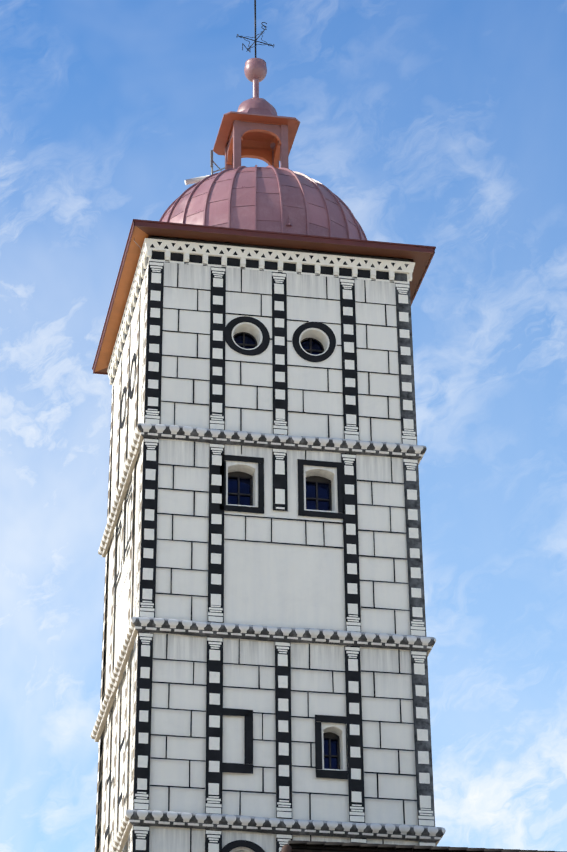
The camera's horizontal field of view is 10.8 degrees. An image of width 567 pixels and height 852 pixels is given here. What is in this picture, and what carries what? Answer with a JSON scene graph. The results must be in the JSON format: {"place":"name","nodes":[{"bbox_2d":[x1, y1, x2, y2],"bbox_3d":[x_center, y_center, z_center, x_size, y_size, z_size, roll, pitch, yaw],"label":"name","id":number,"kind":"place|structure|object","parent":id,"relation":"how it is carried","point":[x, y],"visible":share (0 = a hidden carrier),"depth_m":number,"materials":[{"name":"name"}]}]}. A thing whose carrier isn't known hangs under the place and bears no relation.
{"place":"outdoors","nodes":[
{"label":"outdoors","id":0,"kind":"place"},
{"bbox_2d":[0,0,566,851],"label":"sky","id":1,"kind":"structure","parent":0,"point":[441,124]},
{"bbox_2d":[290,845,449,851],"bbox_3d":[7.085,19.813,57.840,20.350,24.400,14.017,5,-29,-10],"label":"roof","id":2,"kind":"structure","parent":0,"point":[300,848],"depth_m":62.38,"materials":[{"name":"ceramic"}]},
{"bbox_2d":[280,840,566,851],"bbox_3d":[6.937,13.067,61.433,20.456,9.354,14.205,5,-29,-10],"label":"ridge and hip tiles","id":3,"kind":"structure","parent":2,"relation":"on","point":[286,848],"depth_m":62.69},
{"label":"ground surface","id":4,"kind":"structure","parent":0,"visible":0},
{"bbox_2d":[99,253,423,851],"bbox_3d":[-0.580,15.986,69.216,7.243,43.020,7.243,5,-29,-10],"label":"tower shaft","id":5,"kind":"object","parent":4,"relation":"on","point":[282,585],"visible":0.44,"depth_m":72.31,"materials":[{"name":"white paint"}]},
{"bbox_2d":[96,557,107,851],"bbox_3d":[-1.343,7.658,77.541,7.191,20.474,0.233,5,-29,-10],"label":"painted decor","id":6,"kind":"object","parent":5,"relation":"attached to","point":[98,822],"depth_m":76.17,"materials":[{"name":"black paint"}]},
{"bbox_2d":[91,619,137,741],"bbox_3d":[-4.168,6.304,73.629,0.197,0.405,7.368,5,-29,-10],"label":"string course","id":7,"kind":"object","parent":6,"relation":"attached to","point":[116,676],"visible":0.98,"depth_m":73.42,"materials":[{"name":"white stone"}]},
{"bbox_2d":[110,813,132,851],"bbox_3d":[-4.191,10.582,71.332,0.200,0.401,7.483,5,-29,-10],"label":"string course","id":8,"kind":"object","parent":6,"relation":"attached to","point":[121,838],"visible":0.98,"depth_m":69.04,"materials":[{"name":"white stone"}]},
{"bbox_2d":[98,425,143,556],"bbox_3d":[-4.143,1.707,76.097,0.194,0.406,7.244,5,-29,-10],"label":"string course","id":9,"kind":"object","parent":5,"relation":"attached to","point":[138,437],"visible":0.96,"depth_m":75.85,"materials":[{"name":"white stone"}]},
{"bbox_2d":[95,236,149,851],"bbox_3d":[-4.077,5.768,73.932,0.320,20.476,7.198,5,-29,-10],"label":"painted decor","id":10,"kind":"object","parent":5,"relation":"attached to","point":[131,491],"visible":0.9,"depth_m":74.78,"materials":[{"name":"black paint"}]},
{"bbox_2d":[107,239,146,384],"bbox_3d":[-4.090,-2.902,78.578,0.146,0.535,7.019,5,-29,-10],"label":"cornice","id":11,"kind":"structure","parent":5,"relation":"attached to","point":[125,320],"depth_m":78.48,"materials":[{"name":"white paint"}]},
{"bbox_2d":[128,241,146,851],"bbox_3d":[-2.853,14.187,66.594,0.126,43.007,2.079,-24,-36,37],"label":"lightning conductor","id":12,"kind":"object","parent":5,"relation":"attached to","point":[137,543],"visible":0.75,"depth_m":71.98,"materials":[{"name":"grey"}]},
{"bbox_2d":[92,219,435,374],"bbox_3d":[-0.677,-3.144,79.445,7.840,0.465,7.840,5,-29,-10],"label":"roof eaves","id":13,"kind":"object","parent":5,"relation":"on","point":[421,256],"visible":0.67,"depth_m":76.45,"materials":[{"name":"red metal"}]},
{"bbox_2d":[159,165,366,252],"bbox_3d":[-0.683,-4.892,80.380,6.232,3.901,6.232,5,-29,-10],"label":"dome","id":14,"kind":"structure","parent":13,"relation":"on","point":[228,199],"depth_m":77.92,"materials":[{"name":"metal"}]},
{"bbox_2d":[184,150,224,184],"bbox_3d":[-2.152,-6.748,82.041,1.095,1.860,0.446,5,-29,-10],"label":"roof antennas","id":15,"kind":"object","parent":14,"relation":"on","point":[192,180],"visible":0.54,"depth_m":82.12,"materials":[{"name":"white metal"}]},
{"bbox_2d":[225,120,288,192],"bbox_3d":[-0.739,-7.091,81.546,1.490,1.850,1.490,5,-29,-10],"label":"lantern posts","id":16,"kind":"structure","parent":14,"relation":"on","point":[235,152],"depth_m":81.32,"materials":[{"name":"metal"}]},
{"bbox_2d":[213,97,299,160],"bbox_3d":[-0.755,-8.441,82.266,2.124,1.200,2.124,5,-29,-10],"label":"cupola roof","id":17,"kind":"structure","parent":16,"relation":"on","point":[257,110],"depth_m":81.88,"materials":[{"name":"metal"}]},
{"bbox_2d":[244,58,266,97],"bbox_3d":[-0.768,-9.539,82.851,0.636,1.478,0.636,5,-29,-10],"label":"finial","id":18,"kind":"object","parent":17,"relation":"on","point":[255,70],"visible":0.94,"depth_m":82.78,"materials":[{"name":"pink metal"}]},
{"bbox_2d":[236,0,273,57],"bbox_3d":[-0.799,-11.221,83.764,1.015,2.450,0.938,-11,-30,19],"label":"weather vane","id":19,"kind":"object","parent":18,"relation":"on","point":[255,41],"visible":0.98,"depth_m":83.62,"materials":[{"name":"grey metal"}]},
{"bbox_2d":[286,214,291,225],"bbox_3d":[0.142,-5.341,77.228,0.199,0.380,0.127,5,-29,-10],"label":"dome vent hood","id":20,"kind":"object","parent":14,"relation":"on","point":[288,222],"visible":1,"depth_m":77.19,"materials":[{"name":"metal"}]},
{"bbox_2d":[145,238,414,280],"bbox_3d":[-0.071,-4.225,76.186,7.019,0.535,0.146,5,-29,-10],"label":"cornice","id":21,"kind":"structure","parent":5,"relation":"attached to","point":[298,259],"depth_m":76.18,"materials":[{"name":"white paint"}]},
{"bbox_2d":[138,423,426,458],"bbox_3d":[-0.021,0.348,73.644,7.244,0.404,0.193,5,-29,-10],"label":"string course","id":22,"kind":"object","parent":5,"relation":"attached to","point":[254,439],"visible":1,"depth_m":73.58,"materials":[{"name":"white stone"}]},
{"bbox_2d":[132,236,435,851],"bbox_3d":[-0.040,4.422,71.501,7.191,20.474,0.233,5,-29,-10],"label":"mortar lines","id":23,"kind":"object","parent":5,"relation":"attached to","point":[220,334],"visible":0.96,"depth_m":72.51,"materials":[{"name":"black paint"}]},
{"bbox_2d":[126,809,445,841],"bbox_3d":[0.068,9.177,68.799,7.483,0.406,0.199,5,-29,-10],"label":"string course","id":24,"kind":"object","parent":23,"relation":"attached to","point":[280,826],"visible":1,"depth_m":68.73,"materials":[{"name":"white stone"}]},
{"bbox_2d":[132,617,435,650],"bbox_3d":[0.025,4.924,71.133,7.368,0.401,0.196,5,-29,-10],"label":"string course","id":25,"kind":"object","parent":5,"relation":"attached to","point":[276,634],"visible":1,"depth_m":71.06,"materials":[{"name":"white stone"}]},
{"bbox_2d":[411,319,433,790],"bbox_3d":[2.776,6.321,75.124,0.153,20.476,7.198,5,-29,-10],"label":"painted decor","id":26,"kind":"object","parent":5,"relation":"attached to","point":[424,599],"depth_m":72.14,"materials":[{"name":"black paint"}]}
]}

